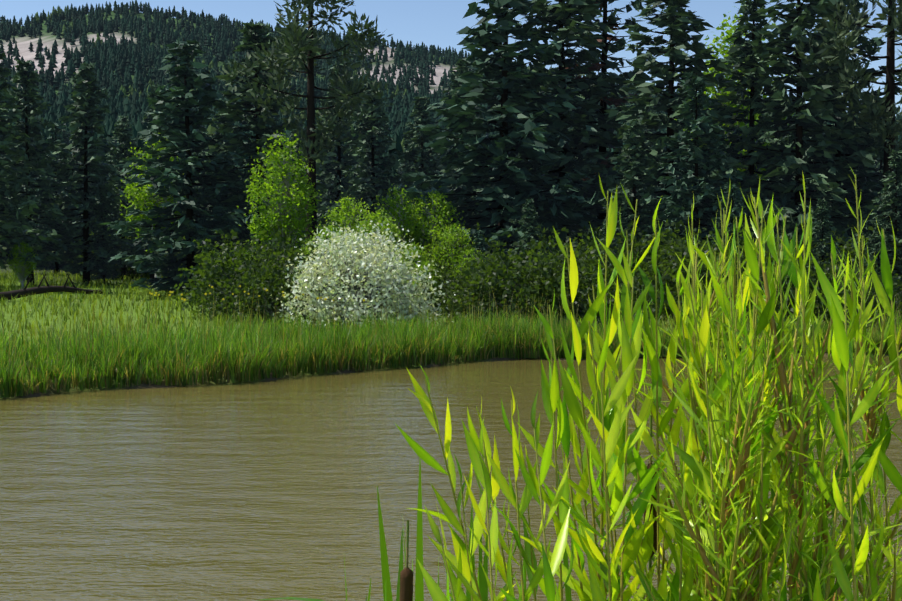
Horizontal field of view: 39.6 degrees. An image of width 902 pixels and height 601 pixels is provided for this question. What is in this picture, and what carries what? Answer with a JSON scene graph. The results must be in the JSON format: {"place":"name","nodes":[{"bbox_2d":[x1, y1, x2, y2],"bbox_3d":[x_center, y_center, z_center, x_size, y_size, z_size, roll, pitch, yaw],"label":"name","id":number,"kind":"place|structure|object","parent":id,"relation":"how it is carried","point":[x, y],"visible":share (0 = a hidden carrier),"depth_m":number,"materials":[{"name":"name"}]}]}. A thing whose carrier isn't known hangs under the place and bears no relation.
{"place":"outdoors","nodes":[
{"label":"outdoors","id":0,"kind":"place"},
{"bbox_2d":[0,10,900,398],"bbox_3d":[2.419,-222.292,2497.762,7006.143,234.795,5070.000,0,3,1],"label":"ground","id":1,"kind":"structure","parent":0,"point":[48,38],"depth_m":50.92,"materials":[{"name":"green plant"}]},
{"bbox_2d":[1,124,37,246],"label":"conifer","id":2,"kind":"object","parent":1,"relation":"on","point":[17,176],"visible":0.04,"depth_m":108.30,"materials":[{"name":"green plant"}]},
{"bbox_2d":[6,241,37,288],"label":"tree","id":3,"kind":"object","parent":1,"relation":"on","point":[21,269],"visible":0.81,"depth_m":60.02,"materials":[{"name":"green plant"}]},
{"bbox_2d":[0,39,52,269],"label":"conifer","id":4,"kind":"object","parent":1,"relation":"on","point":[11,229],"visible":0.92,"depth_m":59.94,"materials":[{"name":"green plant"}]},
{"bbox_2d":[0,59,83,285],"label":"conifer","id":5,"kind":"object","parent":1,"relation":"on","point":[27,76],"visible":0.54,"depth_m":65.64,"materials":[{"name":"green plant"}]},
{"bbox_2d":[0,273,102,300],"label":"fallen log","id":6,"kind":"object","parent":1,"relation":"on","point":[39,289],"visible":0.96,"depth_m":53.76,"materials":[{"name":"wood"}]},
{"bbox_2d":[36,130,77,216],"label":"conifer","id":7,"kind":"object","parent":1,"relation":"on","point":[66,140],"visible":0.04,"depth_m":142.12,"materials":[{"name":"green plant"}]},
{"bbox_2d":[24,121,94,274],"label":"conifer","id":8,"kind":"object","parent":1,"relation":"on","point":[56,264],"visible":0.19,"depth_m":79.79,"materials":[{"name":"green plant"}]},
{"bbox_2d":[32,62,130,283],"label":"conifer","id":9,"kind":"object","parent":1,"relation":"on","point":[84,80],"visible":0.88,"depth_m":67.63,"materials":[{"name":"green plant"}]},
{"bbox_2d":[71,147,95,234],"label":"conifer","id":10,"kind":"object","parent":1,"relation":"on","point":[81,205],"visible":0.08,"depth_m":95.38,"materials":[{"name":"green plant"}]},
{"bbox_2d":[82,158,98,218],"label":"conifer","id":11,"kind":"object","parent":1,"relation":"on","point":[91,184],"visible":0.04,"depth_m":118.12,"materials":[{"name":"green plant"}]},
{"bbox_2d":[90,144,105,186],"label":"conifer","id":12,"kind":"object","parent":1,"relation":"on","point":[100,163],"depth_m":149.68,"materials":[{"name":"green plant"}]},
{"bbox_2d":[87,193,123,283],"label":"conifer","id":13,"kind":"object","parent":1,"relation":"on","point":[102,233],"visible":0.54,"depth_m":68.29,"materials":[{"name":"green plant"}]},
{"bbox_2d":[89,116,141,222],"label":"conifer","id":14,"kind":"object","parent":1,"relation":"on","point":[122,119],"visible":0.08,"depth_m":83.71,"materials":[{"name":"green plant"}]},
{"bbox_2d":[95,122,149,279],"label":"conifer","id":15,"kind":"object","parent":1,"relation":"on","point":[123,137],"visible":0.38,"depth_m":73.13,"materials":[{"name":"green plant"}]},
{"bbox_2d":[78,232,168,279],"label":"understory","id":16,"kind":"object","parent":1,"relation":"on","point":[130,271],"visible":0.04,"depth_m":75.33,"materials":[{"name":"green plant"}]},
{"bbox_2d":[118,160,168,282],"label":"conifer","id":17,"kind":"object","parent":1,"relation":"on","point":[130,252],"visible":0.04,"depth_m":68.61,"materials":[{"name":"green plant"}]},
{"bbox_2d":[116,133,194,290],"bbox_3d":[-14.547,-4.446,61.780,3.971,8.063,3.878,0,3,1],"label":"aspen","id":18,"kind":"object","parent":1,"relation":"on","point":[139,192],"visible":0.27,"depth_m":61.32,"materials":[{"name":"green plant"}]},
{"bbox_2d":[130,82,185,227],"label":"conifer","id":19,"kind":"object","parent":1,"relation":"on","point":[149,116],"visible":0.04,"depth_m":91.27,"materials":[{"name":"green plant"}]},
{"bbox_2d":[101,38,266,295],"bbox_3d":[-11.878,-6.054,56.958,7.634,11.834,8.043,0,3,5],"label":"conifer","id":20,"kind":"object","parent":1,"relation":"on","point":[178,134],"visible":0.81,"depth_m":56.19,"materials":[{"name":"green plant"}]},
{"bbox_2d":[191,132,210,220],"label":"conifer","id":21,"kind":"object","parent":1,"relation":"on","point":[202,153],"visible":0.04,"depth_m":131.54,"materials":[{"name":"green plant"}]},
{"bbox_2d":[197,100,249,208],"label":"conifer","id":22,"kind":"object","parent":1,"relation":"on","point":[211,151],"visible":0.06,"depth_m":83.31,"materials":[{"name":"green plant"}]},
{"bbox_2d":[177,232,290,305],"bbox_3d":[-8.594,-0.927,52.337,6.000,3.866,6.005,0,3,0],"label":"understory","id":23,"kind":"object","parent":1,"relation":"on","point":[228,236],"visible":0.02,"depth_m":51.46,"materials":[{"name":"green plant"}]},
{"bbox_2d":[173,229,318,319],"bbox_3d":[-7.064,-0.571,44.761,6.197,3.993,6.202,1,3,19],"label":"bush","id":24,"kind":"object","parent":1,"relation":"on","point":[224,269],"visible":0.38,"depth_m":44.12,"materials":[{"name":"green plant"}]},
{"bbox_2d":[200,260,304,320],"bbox_3d":[-6.131,-0.067,43.325,4.203,2.708,4.207,2,3,42],"label":"bush","id":25,"kind":"object","parent":1,"relation":"on","point":[240,292],"visible":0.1,"depth_m":42.45,"materials":[{"name":"green plant"}]},
{"bbox_2d":[193,21,335,255],"bbox_3d":[-8.777,-6.609,58.784,7.228,12.933,7.253,-1,3,-27],"label":"conifer","id":26,"kind":"object","parent":1,"relation":"on","point":[257,34],"visible":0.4,"depth_m":58.14,"materials":[{"name":"green plant"}]},
{"bbox_2d":[219,253,323,323],"bbox_3d":[-5.567,-0.101,42.543,4.753,3.062,4.757,0,3,-4],"label":"understory","id":27,"kind":"object","parent":1,"relation":"on","point":[267,286],"visible":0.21,"depth_m":41.56,"materials":[{"name":"green plant"}]},
{"bbox_2d":[149,285,395,331],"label":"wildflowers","id":28,"kind":"object","parent":1,"relation":"on","point":[283,295],"visible":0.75,"depth_m":38.42,"materials":[{"name":"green plant"}]},
{"bbox_2d":[237,128,321,261],"bbox_3d":[-6.770,-3.345,50.762,3.592,7.293,3.507,-2,3,-41],"label":"aspen","id":29,"kind":"object","parent":1,"relation":"on","point":[292,218],"visible":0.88,"depth_m":50.40,"materials":[{"name":"green plant"}]},
{"bbox_2d":[212,234,358,318],"bbox_3d":[-5.183,-0.447,44.341,5.886,3.789,5.881,-1,3,-24],"label":"bush","id":30,"kind":"object","parent":1,"relation":"on","point":[288,252],"visible":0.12,"depth_m":43.51,"materials":[{"name":"green plant"}]},
{"bbox_2d":[270,123,306,246],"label":"conifer","id":31,"kind":"object","parent":1,"relation":"on","point":[291,134],"visible":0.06,"depth_m":123.69,"materials":[{"name":"green plant"}]},
{"bbox_2d":[212,0,399,246],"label":"conifer","id":32,"kind":"object","parent":1,"relation":"on","point":[299,47],"visible":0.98,"depth_m":54.56,"materials":[{"name":"green plant"}]},
{"bbox_2d":[296,239,325,264],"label":"bush","id":33,"kind":"object","parent":1,"relation":"on","point":[307,250],"visible":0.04,"depth_m":46.82,"materials":[{"name":"green plant"}]},
{"bbox_2d":[304,220,342,270],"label":"bush","id":34,"kind":"object","parent":1,"relation":"on","point":[325,232],"visible":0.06,"depth_m":48.77,"materials":[{"name":"green plant"}]},
{"bbox_2d":[317,180,332,226],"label":"conifer","id":35,"kind":"object","parent":1,"relation":"on","point":[324,201],"visible":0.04,"depth_m":184.29,"materials":[{"name":"green plant"}]},
{"bbox_2d":[305,61,379,235],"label":"conifer","id":36,"kind":"object","parent":1,"relation":"on","point":[328,175],"visible":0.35,"depth_m":87.10,"materials":[{"name":"green plant"}]},
{"bbox_2d":[315,192,381,285],"bbox_3d":[-4.058,-1.971,49.892,2.781,4.663,2.918,0,3,1],"label":"aspen","id":37,"kind":"object","parent":1,"relation":"on","point":[349,217],"visible":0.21,"depth_m":49.60,"materials":[{"name":"green plant"}]},
{"bbox_2d":[302,264,411,327],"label":"understory","id":38,"kind":"object","parent":1,"relation":"on","point":[343,289],"depth_m":41.23,"materials":[{"name":"green plant"}]},
{"bbox_2d":[270,210,454,328],"bbox_3d":[-2.848,-0.712,40.950,6.008,4.549,6.221,0,3,1],"label":"silver willow bush","id":39,"kind":"object","parent":1,"relation":"on","point":[378,274],"visible":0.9,"depth_m":39.99,"materials":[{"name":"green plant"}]},
{"bbox_2d":[322,78,406,227],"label":"conifer","id":40,"kind":"object","parent":1,"relation":"on","point":[372,130],"visible":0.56,"depth_m":75.42,"materials":[{"name":"green plant"}]},
{"bbox_2d":[365,166,386,213],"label":"conifer","id":41,"kind":"object","parent":1,"relation":"on","point":[375,189],"depth_m":117.33,"materials":[{"name":"green plant"}]},
{"bbox_2d":[350,208,406,287],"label":"aspen","id":42,"kind":"object","parent":1,"relation":"on","point":[374,217],"visible":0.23,"depth_m":47.65,"materials":[{"name":"green plant"}]},
{"bbox_2d":[372,183,423,259],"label":"bush","id":43,"kind":"object","parent":1,"relation":"on","point":[400,214],"visible":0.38,"depth_m":51.61,"materials":[{"name":"green plant"}]},
{"bbox_2d":[394,164,404,198],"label":"conifer","id":44,"kind":"object","parent":1,"relation":"on","point":[401,172],"visible":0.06,"depth_m":204.18,"materials":[{"name":"green plant"}]},
{"bbox_2d":[393,131,424,223],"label":"conifer","id":45,"kind":"object","parent":1,"relation":"on","point":[403,164],"visible":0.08,"depth_m":142.15,"materials":[{"name":"green plant"}]},
{"bbox_2d":[395,242,431,288],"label":"bush","id":46,"kind":"object","parent":1,"relation":"on","point":[422,258],"visible":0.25,"depth_m":46.77,"materials":[{"name":"green plant"}]},
{"bbox_2d":[385,243,449,305],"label":"bush","id":47,"kind":"object","parent":1,"relation":"on","point":[426,259],"visible":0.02,"depth_m":50.53,"materials":[{"name":"green plant"}]},
{"bbox_2d":[392,96,453,219],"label":"conifer","id":48,"kind":"object","parent":1,"relation":"on","point":[424,157],"visible":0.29,"depth_m":75.43,"materials":[{"name":"green plant"}]},
{"bbox_2d":[411,258,441,298],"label":"bush","id":49,"kind":"object","parent":1,"relation":"on","point":[428,271],"visible":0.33,"depth_m":45.84,"materials":[{"name":"green plant"}]},
{"bbox_2d":[403,186,466,260],"bbox_3d":[-0.756,-2.284,52.932,3.032,5.083,3.181,-1,3,-21],"label":"aspen","id":50,"kind":"object","parent":1,"relation":"on","point":[432,224],"visible":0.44,"depth_m":52.41,"materials":[{"name":"green plant"}]},
{"bbox_2d":[431,153,454,189],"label":"conifer","id":51,"kind":"object","parent":1,"relation":"on","point":[435,157],"depth_m":185.88,"materials":[{"name":"green plant"}]},
{"bbox_2d":[394,222,494,283],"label":"bush","id":52,"kind":"object","parent":1,"relation":"on","point":[434,246],"visible":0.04,"depth_m":50.74,"materials":[{"name":"green plant"}]},
{"bbox_2d":[412,261,486,314],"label":"bush","id":53,"kind":"object","parent":1,"relation":"on","point":[444,273],"visible":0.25,"depth_m":45.74,"materials":[{"name":"green plant"}]},
{"bbox_2d":[0,269,901,397],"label":"bank grass","id":54,"kind":"structure","parent":1,"relation":"on","point":[207,353],"depth_m":31.09,"materials":[{"name":"green plant"}]},
{"bbox_2d":[0,0,901,216],"bbox_3d":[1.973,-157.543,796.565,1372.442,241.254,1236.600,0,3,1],"label":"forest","id":55,"kind":"object","parent":1,"relation":"on","point":[122,59],"visible":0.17,"depth_m":975.98,"materials":[{"name":"green plant"}]},
{"bbox_2d":[425,220,480,287],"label":"bush","id":56,"kind":"object","parent":1,"relation":"on","point":[453,238],"visible":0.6,"depth_m":49.62,"materials":[{"name":"green plant"}]},
{"bbox_2d":[430,58,492,224],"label":"conifer","id":57,"kind":"object","parent":1,"relation":"on","point":[456,85],"visible":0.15,"depth_m":81.29,"materials":[{"name":"green plant"}]},
{"bbox_2d":[450,248,485,300],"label":"bush","id":58,"kind":"object","parent":1,"relation":"on","point":[471,250],"visible":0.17,"depth_m":46.77,"materials":[{"name":"green plant"}]},
{"bbox_2d":[432,274,512,322],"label":"bush","id":59,"kind":"object","parent":1,"relation":"on","point":[458,303],"visible":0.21,"depth_m":41.83,"materials":[{"name":"green plant"}]},
{"bbox_2d":[467,189,490,250],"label":"conifer","id":60,"kind":"object","parent":1,"relation":"on","point":[474,198],"visible":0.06,"depth_m":76.78,"materials":[{"name":"green plant"}]},
{"bbox_2d":[468,230,493,271],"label":"conifer","id":61,"kind":"object","parent":1,"relation":"on","point":[479,233],"visible":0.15,"depth_m":49.81,"materials":[{"name":"green plant"}]},
{"bbox_2d":[389,0,604,268],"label":"conifer","id":62,"kind":"object","parent":1,"relation":"on","point":[519,116],"visible":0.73,"depth_m":54.65,"materials":[{"name":"green plant"}]},
{"bbox_2d":[442,243,562,314],"bbox_3d":[2.200,-0.384,45.973,5.450,3.508,5.445,0,3,1],"label":"understory","id":63,"kind":"object","parent":1,"relation":"on","point":[489,258],"depth_m":45.79,"materials":[{"name":"green plant"}]},
{"bbox_2d":[437,238,587,324],"bbox_3d":[2.288,-0.209,42.097,5.833,3.758,5.837,0,3,9],"label":"bush","id":64,"kind":"object","parent":1,"relation":"on","point":[527,290],"visible":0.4,"depth_m":40.97,"materials":[{"name":"green plant"}]},
{"bbox_2d":[508,218,522,247],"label":"conifer","id":65,"kind":"object","parent":1,"relation":"on","point":[512,220],"visible":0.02,"depth_m":74.97,"materials":[{"name":"green plant"}]},
{"bbox_2d":[444,253,590,324],"bbox_3d":[2.367,-0.014,41.923,4.867,3.133,4.863,-1,3,-28],"label":"understory","id":66,"kind":"object","parent":1,"relation":"on","point":[531,279],"visible":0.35,"depth_m":41.20,"materials":[{"name":"green plant"}]},
{"bbox_2d":[507,198,543,269],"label":"conifer","id":67,"kind":"object","parent":1,"relation":"on","point":[529,209],"visible":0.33,"depth_m":44.77,"materials":[{"name":"green plant"}]},
{"bbox_2d":[469,0,626,243],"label":"conifer","id":68,"kind":"object","parent":1,"relation":"on","point":[560,14],"visible":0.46,"depth_m":58.86,"materials":[{"name":"green plant"}]},
{"bbox_2d":[552,237,563,262],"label":"young conifer","id":69,"kind":"object","parent":1,"relation":"on","point":[556,248],"visible":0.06,"depth_m":48.90,"materials":[{"name":"green plant"}]},
{"bbox_2d":[505,224,641,318],"bbox_3d":[3.973,-0.526,44.548,6.743,4.344,6.749,0,3,-4],"label":"bush","id":70,"kind":"object","parent":1,"relation":"on","point":[586,256],"visible":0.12,"depth_m":43.69,"materials":[{"name":"green plant"}]},
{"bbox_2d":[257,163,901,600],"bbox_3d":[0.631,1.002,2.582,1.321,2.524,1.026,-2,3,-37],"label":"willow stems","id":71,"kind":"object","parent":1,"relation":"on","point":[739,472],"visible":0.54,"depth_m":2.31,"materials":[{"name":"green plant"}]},
{"bbox_2d":[399,440,825,600],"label":"cattail heads","id":72,"kind":"object","parent":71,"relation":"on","point":[406,583],"visible":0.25,"depth_m":2.63,"materials":[{"name":"brown plant"}]},
{"bbox_2d":[568,127,606,245],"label":"conifer","id":73,"kind":"object","parent":1,"relation":"on","point":[572,235],"visible":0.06,"depth_m":71.96,"materials":[{"name":"green plant"}]},
{"bbox_2d":[547,0,654,239],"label":"conifer","id":74,"kind":"object","parent":1,"relation":"on","point":[607,24],"visible":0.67,"depth_m":61.17,"materials":[{"name":"green plant"}]},
{"bbox_2d":[534,252,670,327],"bbox_3d":[4.776,-0.043,41.909,4.982,3.207,4.978,-1,3,-29],"label":"understory","id":75,"kind":"object","parent":1,"relation":"on","point":[588,290],"visible":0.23,"depth_m":40.98,"materials":[{"name":"green plant"}]},
{"bbox_2d":[596,217,617,302],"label":"conifer","id":76,"kind":"object","parent":1,"relation":"on","point":[613,241],"visible":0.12,"depth_m":46.70,"materials":[{"name":"green plant"}]},
{"bbox_2d":[546,224,671,262],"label":"bush","id":77,"kind":"object","parent":1,"relation":"on","point":[597,229],"depth_m":50.53,"materials":[{"name":"green plant"}]},
{"bbox_2d":[595,119,667,254],"bbox_3d":[7.394,-3.586,51.776,3.550,7.856,3.431,0,3,7],"label":"conifer","id":78,"kind":"object","parent":1,"relation":"on","point":[634,139],"visible":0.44,"depth_m":51.52,"materials":[{"name":"green plant"}]},
{"bbox_2d":[610,253,662,292],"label":"bush","id":79,"kind":"object","parent":1,"relation":"on","point":[633,266],"visible":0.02,"depth_m":46.78,"materials":[{"name":"green plant"}]},
{"bbox_2d":[636,106,664,191],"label":"conifer","id":80,"kind":"object","parent":1,"relation":"on","point":[649,130],"visible":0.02,"depth_m":154.20,"materials":[{"name":"green plant"}]},
{"bbox_2d":[602,219,708,294],"bbox_3d":[7.828,-0.865,48.282,7.009,4.512,7.003,0,3,9],"label":"understory","id":81,"kind":"object","parent":1,"relation":"on","point":[666,237],"visible":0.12,"depth_m":47.42,"materials":[{"name":"green plant"}]},
{"bbox_2d":[612,229,712,277],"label":"bush","id":82,"kind":"object","parent":1,"relation":"on","point":[650,249],"visible":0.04,"depth_m":47.68,"materials":[{"name":"green plant"}]},
{"bbox_2d":[578,0,757,249],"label":"conifer","id":83,"kind":"object","parent":1,"relation":"on","point":[673,15],"visible":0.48,"depth_m":55.98,"materials":[{"name":"green plant"}]},
{"bbox_2d":[630,255,710,320],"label":"bush","id":84,"kind":"object","parent":1,"relation":"on","point":[652,281],"visible":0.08,"depth_m":44.16,"materials":[{"name":"green plant"}]},
{"bbox_2d":[637,70,753,255],"bbox_3d":[9.662,-4.298,49.651,5.171,9.510,4.908,1,3,17],"label":"conifer","id":85,"kind":"object","parent":1,"relation":"on","point":[701,190],"visible":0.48,"depth_m":49.25,"materials":[{"name":"green plant"}]},
{"bbox_2d":[633,228,788,322],"bbox_3d":[9.148,-0.483,44.125,6.476,4.172,6.482,0,3,-6],"label":"bush","id":86,"kind":"object","parent":1,"relation":"on","point":[677,262],"visible":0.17,"depth_m":43.39,"materials":[{"name":"green plant"}]},
{"bbox_2d":[702,123,743,240],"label":"conifer","id":87,"kind":"object","parent":1,"relation":"on","point":[723,134],"depth_m":75.92,"materials":[{"name":"green plant"}]},
{"bbox_2d":[704,181,755,259],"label":"conifer","id":88,"kind":"object","parent":1,"relation":"on","point":[735,210],"visible":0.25,"depth_m":46.52,"materials":[{"name":"green plant"}]},
{"bbox_2d":[674,6,805,188],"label":"aspen","id":89,"kind":"object","parent":1,"relation":"on","point":[712,90],"visible":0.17,"depth_m":78.42,"materials":[{"name":"green plant"}]},
{"bbox_2d":[690,248,839,326],"bbox_3d":[10.364,-0.164,42.394,5.316,3.422,5.311,-2,3,-39],"label":"understory","id":90,"kind":"object","parent":1,"relation":"on","point":[793,291],"visible":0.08,"depth_m":41.85,"materials":[{"name":"green plant"}]},
{"bbox_2d":[706,0,829,238],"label":"conifer","id":91,"kind":"object","parent":1,"relation":"on","point":[751,68],"visible":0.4,"depth_m":56.83,"materials":[{"name":"green plant"}]},
{"bbox_2d":[698,223,844,323],"bbox_3d":[11.082,-0.566,44.550,6.908,4.451,6.914,-2,3,-41],"label":"bush","id":92,"kind":"object","parent":1,"relation":"on","point":[741,242],"visible":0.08,"depth_m":43.94,"materials":[{"name":"green plant"}]},
{"bbox_2d":[720,0,881,265],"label":"conifer","id":93,"kind":"object","parent":1,"relation":"on","point":[812,112],"visible":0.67,"depth_m":54.84,"materials":[{"name":"green plant"}]},
{"bbox_2d":[806,198,848,283],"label":"conifer","id":94,"kind":"object","parent":1,"relation":"on","point":[823,209],"visible":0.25,"depth_m":45.55,"materials":[{"name":"green plant"}]},
{"bbox_2d":[755,0,901,264],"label":"conifer","id":95,"kind":"object","parent":1,"relation":"on","point":[872,182],"visible":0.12,"depth_m":58.37,"materials":[{"name":"green plant"}]},
{"bbox_2d":[785,252,899,321],"bbox_3d":[13.335,-0.126,43.813,4.936,3.177,4.932,2,3,43],"label":"understory","id":96,"kind":"object","parent":1,"relation":"on","point":[829,267],"visible":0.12,"depth_m":43.12,"materials":[{"name":"green plant"}]},
{"bbox_2d":[794,0,901,249],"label":"conifer","id":97,"kind":"object","parent":1,"relation":"on","point":[887,128],"visible":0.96,"depth_m":53.60,"materials":[{"name":"green plant"}]},
{"bbox_2d":[840,169,867,243],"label":"conifer","id":98,"kind":"object","parent":1,"relation":"on","point":[854,171],"visible":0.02,"depth_m":70.43,"materials":[{"name":"green plant"}]},
{"bbox_2d":[813,264,901,331],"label":"bush","id":99,"kind":"object","parent":1,"relation":"on","point":[874,294],"visible":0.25,"depth_m":40.90,"materials":[{"name":"green plant"}]},
{"bbox_2d":[841,158,875,215],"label":"conifer","id":100,"kind":"object","parent":1,"relation":"on","point":[868,171],"depth_m":74.22,"materials":[{"name":"green plant"}]},
{"bbox_2d":[819,225,901,305],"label":"bush","id":101,"kind":"object","parent":1,"relation":"on","point":[844,247],"visible":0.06,"depth_m":49.87,"materials":[{"name":"green plant"}]},
{"bbox_2d":[850,220,876,289],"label":"young conifer","id":102,"kind":"object","parent":1,"relation":"on","point":[865,227],"visible":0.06,"depth_m":49.76,"materials":[{"name":"green plant"}]},
{"bbox_2d":[856,218,896,291],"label":"young conifer","id":103,"kind":"object","parent":1,"relation":"on","point":[873,239],"visible":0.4,"depth_m":46.81,"materials":[{"name":"green plant"}]},
{"bbox_2d":[858,150,901,310],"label":"conifer","id":104,"kind":"object","parent":1,"relation":"on","point":[893,178],"visible":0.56,"depth_m":47.50,"materials":[{"name":"green plant"}]},
{"bbox_2d":[865,55,901,239],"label":"conifer","id":105,"kind":"object","parent":1,"relation":"on","point":[898,74],"visible":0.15,"depth_m":57.00,"materials":[{"name":"green plant"}]},
{"bbox_2d":[869,117,901,230],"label":"conifer","id":106,"kind":"object","parent":1,"relation":"on","point":[878,164],"visible":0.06,"depth_m":115.03,"materials":[{"name":"green plant"}]},
{"bbox_2d":[0,355,901,600],"bbox_3d":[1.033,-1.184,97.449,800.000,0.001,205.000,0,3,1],"label":"water","id":107,"kind":"structure","parent":0,"point":[251,491],"depth_m":16.39,"materials":[{"name":"brown liquid"}]},
{"bbox_2d":[0,0,901,115],"label":"sky","id":108,"kind":"structure","parent":0,"point":[434,22],"materials":[{"name":"blue"}]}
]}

